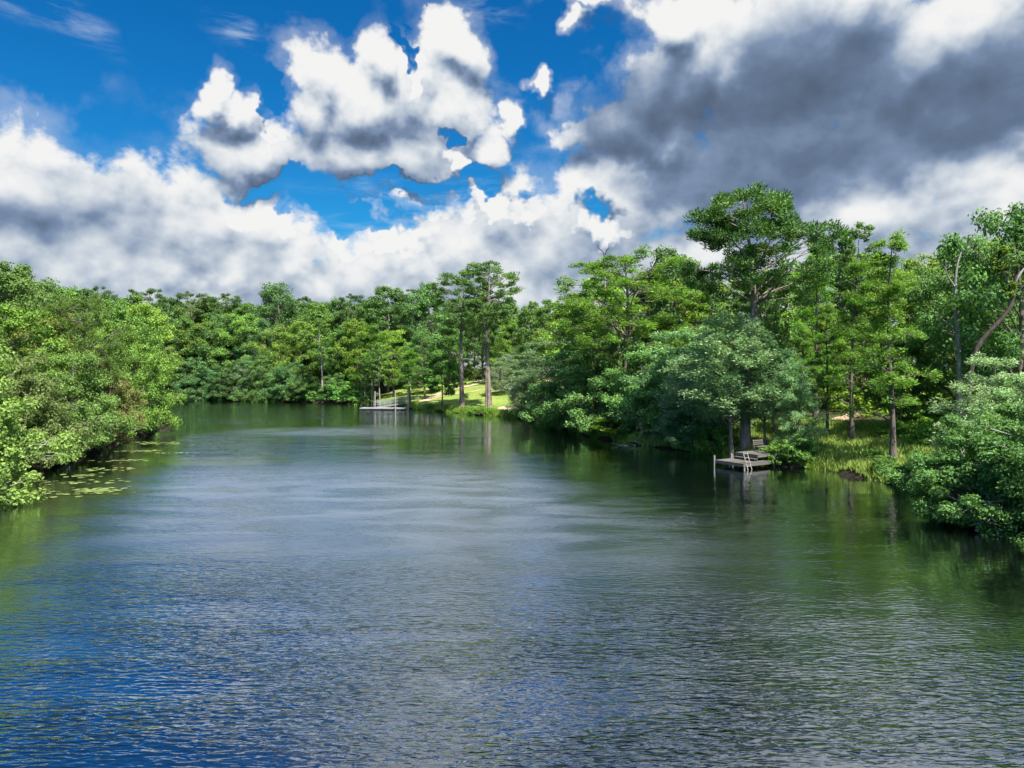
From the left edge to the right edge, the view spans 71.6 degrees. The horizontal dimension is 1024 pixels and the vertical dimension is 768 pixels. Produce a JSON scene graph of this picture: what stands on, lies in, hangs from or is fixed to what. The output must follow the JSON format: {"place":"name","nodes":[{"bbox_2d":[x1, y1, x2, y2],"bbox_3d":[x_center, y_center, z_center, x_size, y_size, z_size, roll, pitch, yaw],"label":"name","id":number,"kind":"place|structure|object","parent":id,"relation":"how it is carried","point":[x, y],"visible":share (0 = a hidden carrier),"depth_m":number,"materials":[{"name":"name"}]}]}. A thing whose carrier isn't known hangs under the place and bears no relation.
{"place":"outdoors","nodes":[
{"label":"outdoors","id":0,"kind":"place"},
{"bbox_2d":[377,376,558,407],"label":"lawn","id":1,"kind":"structure","parent":0,"point":[495,399],"depth_m":147.78,"materials":[{"name":"plant"}]},
{"bbox_2d":[361,330,421,396],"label":"broadleaf tree","id":2,"kind":"object","parent":1,"relation":"on","point":[398,351],"visible":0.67,"depth_m":156.55,"materials":[{"name":"green plant"}]},
{"bbox_2d":[391,289,433,389],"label":"pine tree","id":3,"kind":"object","parent":1,"relation":"on","point":[401,296],"visible":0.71,"depth_m":168.13,"materials":[{"name":"green plant"}]},
{"bbox_2d":[398,329,445,398],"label":"oak tree","id":4,"kind":"object","parent":1,"relation":"on","point":[421,345],"visible":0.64,"depth_m":146.66,"materials":[{"name":"green plant"}]},
{"bbox_2d":[430,319,468,383],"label":"oak tree","id":5,"kind":"object","parent":1,"relation":"on","point":[451,338],"visible":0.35,"depth_m":173.29,"materials":[{"name":"green plant"}]},
{"bbox_2d":[430,268,501,406],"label":"pine tree","id":6,"kind":"object","parent":1,"relation":"on","point":[461,327],"visible":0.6,"depth_m":126.98,"materials":[{"name":"green plant"}]},
{"bbox_2d":[463,320,499,379],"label":"oak tree","id":7,"kind":"object","parent":1,"relation":"on","point":[470,342],"visible":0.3,"depth_m":177.34,"materials":[{"name":"green plant"}]},
{"bbox_2d":[474,300,497,406],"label":"pine tree","id":8,"kind":"object","parent":1,"relation":"on","point":[491,339],"visible":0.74,"depth_m":123.85,"materials":[{"name":"green plant"}]},
{"bbox_2d":[450,260,525,406],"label":"pine tree","id":9,"kind":"object","parent":1,"relation":"on","point":[499,294],"visible":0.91,"depth_m":121.85,"materials":[{"name":"green plant"}]},
{"bbox_2d":[477,316,527,381],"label":"broadleaf tree","id":10,"kind":"object","parent":1,"relation":"on","point":[500,344],"visible":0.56,"depth_m":162.97,"materials":[{"name":"green plant"}]},
{"bbox_2d":[490,352,528,393],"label":"willow tree","id":11,"kind":"object","parent":1,"relation":"on","point":[499,387],"visible":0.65,"depth_m":141.47,"materials":[{"name":"green plant"}]},
{"bbox_2d":[3,368,1000,494],"bbox_3d":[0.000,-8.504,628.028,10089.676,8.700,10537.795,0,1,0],"label":"ground","id":12,"kind":"structure","parent":0,"point":[834,412],"depth_m":76.58,"materials":[{"name":"soil"}]},
{"bbox_2d":[0,259,56,368],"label":"oak tree","id":13,"kind":"object","parent":12,"relation":"on","point":[22,288],"visible":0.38,"depth_m":76.78,"materials":[{"name":"green plant"}]},
{"bbox_2d":[0,303,69,387],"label":"broadleaf tree","id":14,"kind":"object","parent":12,"relation":"on","point":[6,312],"visible":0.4,"depth_m":61.82,"materials":[{"name":"green plant"}]},
{"bbox_2d":[0,271,85,354],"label":"oak tree","id":15,"kind":"object","parent":12,"relation":"on","point":[47,287],"visible":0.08,"depth_m":83.97,"materials":[{"name":"green plant"}]},
{"bbox_2d":[0,343,87,507],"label":"bank tree","id":16,"kind":"object","parent":12,"relation":"on","point":[13,447],"visible":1,"depth_m":43.56,"materials":[{"name":"green plant"}]},
{"bbox_2d":[0,350,95,468],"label":"bank tree","id":17,"kind":"object","parent":12,"relation":"on","point":[49,399],"visible":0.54,"depth_m":55.17,"materials":[{"name":"green plant"}]},
{"bbox_2d":[5,308,105,403],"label":"broadleaf tree","id":18,"kind":"object","parent":12,"relation":"on","point":[20,332],"visible":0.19,"depth_m":68.30,"materials":[{"name":"green plant"}]},
{"bbox_2d":[15,283,110,353],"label":"oak tree","id":19,"kind":"object","parent":12,"relation":"on","point":[71,293],"visible":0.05,"depth_m":92.05,"materials":[{"name":"green plant"}]},
{"bbox_2d":[17,339,140,462],"bbox_3d":[-39.409,1.302,62.218,11.170,10.488,13.006,0,1,-15],"label":"bank tree","id":20,"kind":"object","parent":12,"relation":"on","point":[100,435],"visible":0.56,"depth_m":61.72,"materials":[{"name":"green plant"}]},
{"bbox_2d":[33,292,136,395],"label":"tree","id":21,"kind":"object","parent":12,"relation":"on","point":[97,305],"visible":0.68,"depth_m":69.44,"materials":[{"name":"green plant"}]},
{"bbox_2d":[63,355,147,451],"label":"bank tree","id":22,"kind":"object","parent":12,"relation":"on","point":[122,386],"visible":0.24,"depth_m":71.23,"materials":[{"name":"green plant"}]},
{"bbox_2d":[72,298,165,366],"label":"oak tree","id":23,"kind":"object","parent":12,"relation":"on","point":[118,311],"visible":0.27,"depth_m":100.50,"materials":[{"name":"green plant"}]},
{"bbox_2d":[65,320,187,438],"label":"bank tree","id":24,"kind":"object","parent":12,"relation":"on","point":[154,377],"visible":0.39,"depth_m":82.17,"materials":[{"name":"green plant"}]},
{"bbox_2d":[104,301,183,388],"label":"broadleaf tree","id":25,"kind":"object","parent":12,"relation":"on","point":[160,319],"visible":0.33,"depth_m":107.77,"materials":[{"name":"green plant"}]},
{"bbox_2d":[128,288,177,370],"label":"pine tree","id":26,"kind":"object","parent":12,"relation":"on","point":[150,291],"visible":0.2,"depth_m":141.30,"materials":[{"name":"green plant"}]},
{"bbox_2d":[155,354,210,400],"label":"bank tree","id":27,"kind":"object","parent":12,"relation":"on","point":[180,371],"visible":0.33,"depth_m":174.66,"materials":[{"name":"green plant"}]},
{"bbox_2d":[157,314,211,372],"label":"oak tree","id":28,"kind":"object","parent":12,"relation":"on","point":[187,320],"visible":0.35,"depth_m":189.02,"materials":[{"name":"green plant"}]},
{"bbox_2d":[164,291,212,330],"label":"pine tree","id":29,"kind":"object","parent":12,"relation":"on","point":[179,296],"visible":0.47,"depth_m":208.69,"materials":[{"name":"green plant"}]},
{"bbox_2d":[169,357,221,400],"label":"bank tree","id":30,"kind":"object","parent":12,"relation":"on","point":[202,372],"visible":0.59,"depth_m":175.68,"materials":[{"name":"green plant"}]},
{"bbox_2d":[166,318,230,377],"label":"broadleaf tree","id":31,"kind":"object","parent":12,"relation":"on","point":[198,325],"visible":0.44,"depth_m":186.16,"materials":[{"name":"green plant"}]},
{"bbox_2d":[200,293,242,334],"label":"pine tree","id":32,"kind":"object","parent":12,"relation":"on","point":[235,300],"visible":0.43,"depth_m":209.12,"materials":[{"name":"green plant"}]},
{"bbox_2d":[193,312,251,375],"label":"oak tree","id":33,"kind":"object","parent":12,"relation":"on","point":[221,323],"visible":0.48,"depth_m":187.03,"materials":[{"name":"green plant"}]},
{"bbox_2d":[203,359,249,400],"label":"bank tree","id":34,"kind":"object","parent":12,"relation":"on","point":[225,374],"visible":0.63,"depth_m":174.37,"materials":[{"name":"green plant"}]},
{"bbox_2d":[205,311,272,376],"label":"broadleaf tree","id":35,"kind":"object","parent":12,"relation":"on","point":[239,322],"visible":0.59,"depth_m":182.95,"materials":[{"name":"green plant"}]},
{"bbox_2d":[232,317,286,375],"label":"oak tree","id":36,"kind":"object","parent":12,"relation":"on","point":[262,324],"visible":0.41,"depth_m":181.85,"materials":[{"name":"green plant"}]},
{"bbox_2d":[227,354,293,402],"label":"bank tree","id":37,"kind":"object","parent":12,"relation":"on","point":[254,397],"visible":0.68,"depth_m":167.65,"materials":[{"name":"green plant"}]},
{"bbox_2d":[247,323,299,387],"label":"broadleaf tree","id":38,"kind":"object","parent":12,"relation":"on","point":[278,330],"visible":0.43,"depth_m":177.58,"materials":[{"name":"green plant"}]},
{"bbox_2d":[244,281,314,359],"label":"oak tree","id":39,"kind":"object","parent":12,"relation":"on","point":[287,306],"visible":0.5,"depth_m":192.09,"materials":[{"name":"green plant"}]},
{"bbox_2d":[257,361,313,399],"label":"bank tree","id":40,"kind":"object","parent":12,"relation":"on","point":[282,375],"visible":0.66,"depth_m":165.91,"materials":[{"name":"green plant"}]},
{"bbox_2d":[266,319,323,387],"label":"broadleaf tree","id":41,"kind":"object","parent":12,"relation":"on","point":[299,326],"visible":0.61,"depth_m":175.04,"materials":[{"name":"green plant"}]},
{"bbox_2d":[280,367,320,400],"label":"bank tree","id":42,"kind":"object","parent":12,"relation":"on","point":[306,386],"visible":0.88,"depth_m":163.37,"materials":[{"name":"green plant"}]},
{"bbox_2d":[299,311,336,400],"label":"slender tree","id":43,"kind":"object","parent":12,"relation":"on","point":[318,314],"visible":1,"depth_m":161.18,"materials":[{"name":"green plant"}]},
{"bbox_2d":[312,296,359,355],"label":"oak tree","id":44,"kind":"object","parent":12,"relation":"on","point":[336,313],"visible":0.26,"depth_m":188.87,"materials":[{"name":"green plant"}]},
{"bbox_2d":[314,325,360,381],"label":"oak tree","id":45,"kind":"object","parent":12,"relation":"on","point":[329,367],"visible":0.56,"depth_m":169.89,"materials":[{"name":"green plant"}]},
{"bbox_2d":[331,318,382,387],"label":"broadleaf tree","id":46,"kind":"object","parent":12,"relation":"on","point":[356,326],"visible":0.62,"depth_m":166.30,"materials":[{"name":"green plant"}]},
{"bbox_2d":[345,324,389,399],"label":"cypress tree","id":47,"kind":"object","parent":12,"relation":"on","point":[367,336],"visible":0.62,"depth_m":159.23,"materials":[{"name":"green plant"}]},
{"bbox_2d":[365,342,389,405],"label":"slender tree","id":48,"kind":"object","parent":12,"relation":"on","point":[379,354],"visible":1,"depth_m":146.91,"materials":[{"name":"green plant"}]},
{"bbox_2d":[361,285,414,391],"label":"forest tree","id":49,"kind":"object","parent":12,"relation":"on","point":[378,306],"visible":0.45,"depth_m":173.98,"materials":[{"name":"green plant"}]},
{"bbox_2d":[392,349,424,407],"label":"cypress tree","id":50,"kind":"object","parent":12,"relation":"on","point":[410,361],"visible":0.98,"depth_m":138.84,"materials":[{"name":"green plant"}]},
{"bbox_2d":[391,282,457,387],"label":"oak tree","id":51,"kind":"object","parent":12,"relation":"on","point":[426,292],"visible":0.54,"depth_m":168.80,"materials":[{"name":"green plant"}]},
{"bbox_2d":[419,353,466,406],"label":"young tree","id":52,"kind":"object","parent":12,"relation":"on","point":[454,379],"visible":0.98,"depth_m":128.85,"materials":[{"name":"green plant"}]},
{"bbox_2d":[355,362,547,392],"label":"undergrowth","id":53,"kind":"object","parent":12,"relation":"on","point":[467,374],"visible":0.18,"depth_m":183.19,"materials":[{"name":"green plant"}]},
{"bbox_2d":[512,301,549,369],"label":"forest tree","id":54,"kind":"object","parent":12,"relation":"on","point":[520,340],"visible":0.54,"depth_m":148.68,"materials":[{"name":"green plant"}]},
{"bbox_2d":[502,338,588,414],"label":"willow tree","id":55,"kind":"object","parent":12,"relation":"on","point":[535,377],"visible":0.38,"depth_m":102.92,"materials":[{"name":"green plant"}]},
{"bbox_2d":[529,299,570,381],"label":"forest tree","id":56,"kind":"object","parent":12,"relation":"on","point":[537,322],"visible":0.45,"depth_m":139.16,"materials":[{"name":"green plant"}]},
{"bbox_2d":[518,343,607,431],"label":"bank tree","id":57,"kind":"object","parent":12,"relation":"on","point":[552,389],"visible":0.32,"depth_m":90.62,"materials":[{"name":"green plant"}]},
{"bbox_2d":[536,277,640,378],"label":"broadleaf tree","id":58,"kind":"object","parent":12,"relation":"on","point":[557,324],"visible":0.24,"depth_m":106.38,"materials":[{"name":"green plant"}]},
{"bbox_2d":[540,338,650,428],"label":"bank tree","id":59,"kind":"object","parent":12,"relation":"on","point":[595,378],"visible":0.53,"depth_m":83.76,"materials":[{"name":"green plant"}]},
{"bbox_2d":[378,399,820,470],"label":"shore grass","id":60,"kind":"structure","parent":12,"relation":"on","point":[594,433],"depth_m":79.20,"materials":[{"name":"plant"}]},
{"bbox_2d":[564,340,694,437],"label":"bank tree","id":61,"kind":"object","parent":12,"relation":"on","point":[632,393],"visible":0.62,"depth_m":76.80,"materials":[{"name":"green plant"}]},
{"bbox_2d":[537,244,729,372],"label":"cypress tree","id":62,"kind":"object","parent":12,"relation":"on","point":[627,312],"visible":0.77,"depth_m":85.00,"materials":[{"name":"green plant"}]},
{"bbox_2d":[536,401,739,450],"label":"undergrowth","id":63,"kind":"object","parent":12,"relation":"on","point":[633,428],"visible":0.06,"depth_m":72.28,"materials":[{"name":"green plant"}]},
{"bbox_2d":[607,327,726,426],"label":"willow tree","id":64,"kind":"object","parent":12,"relation":"on","point":[672,350],"visible":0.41,"depth_m":74.48,"materials":[{"name":"green plant"}]},
{"bbox_2d":[628,243,740,366],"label":"oak tree","id":65,"kind":"object","parent":12,"relation":"on","point":[660,253],"visible":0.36,"depth_m":89.93,"materials":[{"name":"green plant"}]},
{"bbox_2d":[650,291,732,381],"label":"broadleaf tree","id":66,"kind":"object","parent":12,"relation":"on","point":[699,314],"visible":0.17,"depth_m":90.57,"materials":[{"name":"green plant"}]},
{"bbox_2d":[651,372,736,445],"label":"willow tree","id":67,"kind":"object","parent":12,"relation":"on","point":[667,420],"visible":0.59,"depth_m":67.73,"materials":[{"name":"green plant"}]},
{"bbox_2d":[658,320,757,428],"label":"willow tree","id":68,"kind":"object","parent":12,"relation":"on","point":[697,337],"visible":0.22,"depth_m":70.47,"materials":[{"name":"green plant"}]},
{"bbox_2d":[693,425,737,451],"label":"shrub","id":69,"kind":"object","parent":12,"relation":"on","point":[715,436],"visible":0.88,"depth_m":65.02,"materials":[{"name":"green plant"}]},
{"bbox_2d":[658,311,799,457],"bbox_3d":[18.508,0.489,61.795,11.613,13.811,9.477,0,1,-15],"label":"willow tree","id":70,"kind":"object","parent":12,"relation":"on","point":[712,336],"visible":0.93,"depth_m":60.41,"materials":[{"name":"green plant"}]},
{"bbox_2d":[730,271,784,432],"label":"pine tree","id":71,"kind":"object","parent":12,"relation":"on","point":[775,320],"visible":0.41,"depth_m":67.36,"materials":[{"name":"green plant"}]},
{"bbox_2d":[669,180,855,451],"bbox_3d":[21.724,-5.573,61.597,14.483,24.138,14.094,0,1,30],"label":"pine tree","id":72,"kind":"object","parent":12,"relation":"on","point":[724,229],"visible":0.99,"depth_m":60.73,"materials":[{"name":"green plant"}]},
{"bbox_2d":[729,272,806,350],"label":"forest tree","id":73,"kind":"object","parent":12,"relation":"on","point":[782,322],"visible":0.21,"depth_m":86.17,"materials":[{"name":"green plant"}]},
{"bbox_2d":[726,340,814,446],"bbox_3d":[22.171,1.164,61.663,7.707,10.140,7.739,-1,1,-30],"label":"willow tree","id":74,"kind":"object","parent":12,"relation":"on","point":[790,366],"visible":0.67,"depth_m":60.49,"materials":[{"name":"green plant"}]},
{"bbox_2d":[757,438,799,464],"bbox_3d":[21.746,5.694,58.240,3.511,2.494,3.083,1,1,22],"label":"shrub","id":75,"kind":"object","parent":12,"relation":"on","point":[773,448],"visible":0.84,"depth_m":57.43,"materials":[{"name":"green plant"}]},
{"bbox_2d":[756,269,837,377],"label":"broadleaf tree","id":76,"kind":"object","parent":12,"relation":"on","point":[784,315],"visible":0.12,"depth_m":88.90,"materials":[{"name":"green plant"}]},
{"bbox_2d":[768,373,829,449],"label":"willow tree","id":77,"kind":"object","parent":12,"relation":"on","point":[791,397],"visible":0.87,"depth_m":58.62,"materials":[{"name":"green plant"}]},
{"bbox_2d":[780,433,820,459],"bbox_3d":[23.422,5.157,57.446,3.098,2.527,3.408,-1,1,-21],"label":"shrub","id":78,"kind":"object","parent":12,"relation":"on","point":[804,454],"visible":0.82,"depth_m":56.89,"materials":[{"name":"green plant"}]},
{"bbox_2d":[784,321,825,427],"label":"cypress tree","id":79,"kind":"object","parent":12,"relation":"on","point":[802,343],"visible":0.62,"depth_m":68.48,"materials":[{"name":"green plant"}]},
{"bbox_2d":[782,253,849,417],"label":"cypress tree","id":80,"kind":"object","parent":12,"relation":"on","point":[808,312],"visible":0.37,"depth_m":73.39,"materials":[{"name":"green plant"}]},
{"bbox_2d":[802,301,848,434],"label":"cypress tree","id":81,"kind":"object","parent":12,"relation":"on","point":[826,317],"visible":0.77,"depth_m":64.74,"materials":[{"name":"green plant"}]},
{"bbox_2d":[797,312,862,408],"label":"broadleaf tree","id":82,"kind":"object","parent":12,"relation":"on","point":[835,320],"visible":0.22,"depth_m":78.96,"materials":[{"name":"green plant"}]},
{"bbox_2d":[688,416,975,494],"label":"tall grass","id":83,"kind":"structure","parent":12,"relation":"on","point":[841,448],"depth_m":57.85,"materials":[{"name":"plant"}]},
{"bbox_2d":[678,373,1003,417],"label":"undergrowth","id":84,"kind":"object","parent":12,"relation":"on","point":[868,405],"visible":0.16,"depth_m":77.08,"materials":[{"name":"green plant"}]},
{"bbox_2d":[818,234,866,398],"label":"slender tree","id":85,"kind":"object","parent":12,"relation":"on","point":[837,285],"visible":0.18,"depth_m":84.46,"materials":[{"name":"green plant"}]},
{"bbox_2d":[802,260,887,438],"bbox_3d":[28.625,-2.636,61.170,7.544,16.136,7.168,0,1,20],"label":"cypress tree","id":86,"kind":"object","parent":12,"relation":"on","point":[844,331],"visible":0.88,"depth_m":60.81,"materials":[{"name":"green plant"}]},
{"bbox_2d":[833,221,883,397],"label":"slender tree","id":87,"kind":"object","parent":12,"relation":"on","point":[865,235],"visible":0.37,"depth_m":82.90,"materials":[{"name":"green plant"}]},
{"bbox_2d":[819,266,925,400],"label":"broadleaf tree","id":88,"kind":"object","parent":12,"relation":"on","point":[906,307],"visible":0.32,"depth_m":78.71,"materials":[{"name":"green plant"}]},
{"bbox_2d":[838,227,943,459],"bbox_3d":[28.095,-2.634,53.464,5.906,18.019,6.848,-1,1,-30],"label":"cypress tree","id":89,"kind":"object","parent":12,"relation":"on","point":[897,288],"visible":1,"depth_m":52.88,"materials":[{"name":"green plant"}]},
{"bbox_2d":[858,340,951,426],"bbox_3d":[34.193,0.557,62.235,7.310,9.005,7.116,0,1,-9],"label":"young tree","id":90,"kind":"object","parent":12,"relation":"on","point":[921,360],"visible":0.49,"depth_m":60.99,"materials":[{"name":"green plant"}]},
{"bbox_2d":[895,412,938,438],"bbox_3d":[34.193,3.769,59.929,3.486,2.843,3.835,-1,2,-37],"label":"shrub","id":91,"kind":"object","parent":12,"relation":"on","point":[904,427],"visible":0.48,"depth_m":59.76,"materials":[{"name":"green plant"}]},
{"bbox_2d":[874,252,961,364],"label":"broadleaf tree","id":92,"kind":"object","parent":12,"relation":"on","point":[933,263],"visible":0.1,"depth_m":99.01,"materials":[{"name":"green plant"}]},
{"bbox_2d":[905,420,945,443],"bbox_3d":[33.504,4.147,57.021,3.227,2.435,3.733,-1,1,-23],"label":"shrub","id":93,"kind":"object","parent":12,"relation":"on","point":[920,432],"visible":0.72,"depth_m":56.74,"materials":[{"name":"green plant"}]},
{"bbox_2d":[874,421,1023,543],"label":"shrub","id":94,"kind":"object","parent":12,"relation":"on","point":[920,483],"visible":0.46,"depth_m":37.03,"materials":[{"name":"green plant"}]},
{"bbox_2d":[935,250,974,436],"bbox_3d":[34.550,-2.449,54.972,4.368,15.792,1.660,0,1,0],"label":"dead tree","id":95,"kind":"object","parent":12,"relation":"on","point":[958,353],"visible":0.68,"depth_m":54.82,"materials":[{"name":"wood"}]},
{"bbox_2d":[895,232,1023,401],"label":"oak tree","id":96,"kind":"object","parent":12,"relation":"on","point":[934,282],"visible":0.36,"depth_m":61.05,"materials":[{"name":"green plant"}]},
{"bbox_2d":[910,400,1023,525],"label":"shrub","id":97,"kind":"object","parent":12,"relation":"on","point":[1005,458],"visible":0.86,"depth_m":34.61,"materials":[{"name":"green plant"}]},
{"bbox_2d":[914,201,1023,404],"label":"oak tree","id":98,"kind":"object","parent":12,"relation":"on","point":[982,308],"visible":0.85,"depth_m":54.11,"materials":[{"name":"green plant"}]},
{"bbox_2d":[926,351,1023,457],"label":"willow tree","id":99,"kind":"object","parent":12,"relation":"on","point":[978,362],"visible":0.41,"depth_m":43.39,"materials":[{"name":"green plant"}]},
{"bbox_2d":[955,372,1023,438],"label":"willow tree","id":100,"kind":"object","parent":12,"relation":"on","point":[999,393],"visible":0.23,"depth_m":41.38,"materials":[{"name":"green plant"}]},
{"bbox_2d":[966,233,1023,435],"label":"crooked tree","id":101,"kind":"object","parent":12,"relation":"on","point":[997,262],"visible":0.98,"depth_m":49.79,"materials":[{"name":"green plant"}]},
{"bbox_2d":[0,399,1023,767],"bbox_3d":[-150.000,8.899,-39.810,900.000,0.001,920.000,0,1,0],"label":"river water","id":102,"kind":"structure","parent":0,"point":[266,585],"depth_m":23.62,"materials":[{"name":"liquid"}]},
{"bbox_2d":[19,441,197,497],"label":"lily pads","id":103,"kind":"object","parent":102,"relation":"on","point":[94,490],"visible":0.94,"depth_m":49.48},
{"bbox_2d":[713,450,778,469],"bbox_3d":[19.523,6.829,58.023,5.080,2.930,3.398,-1,2,-32],"label":"wooden dock","id":104,"kind":"object","parent":102,"relation":"in","point":[743,461],"visible":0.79,"depth_m":57.55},
{"bbox_2d":[0,0,1023,368],"label":"sky","id":105,"kind":"structure","parent":0,"point":[326,149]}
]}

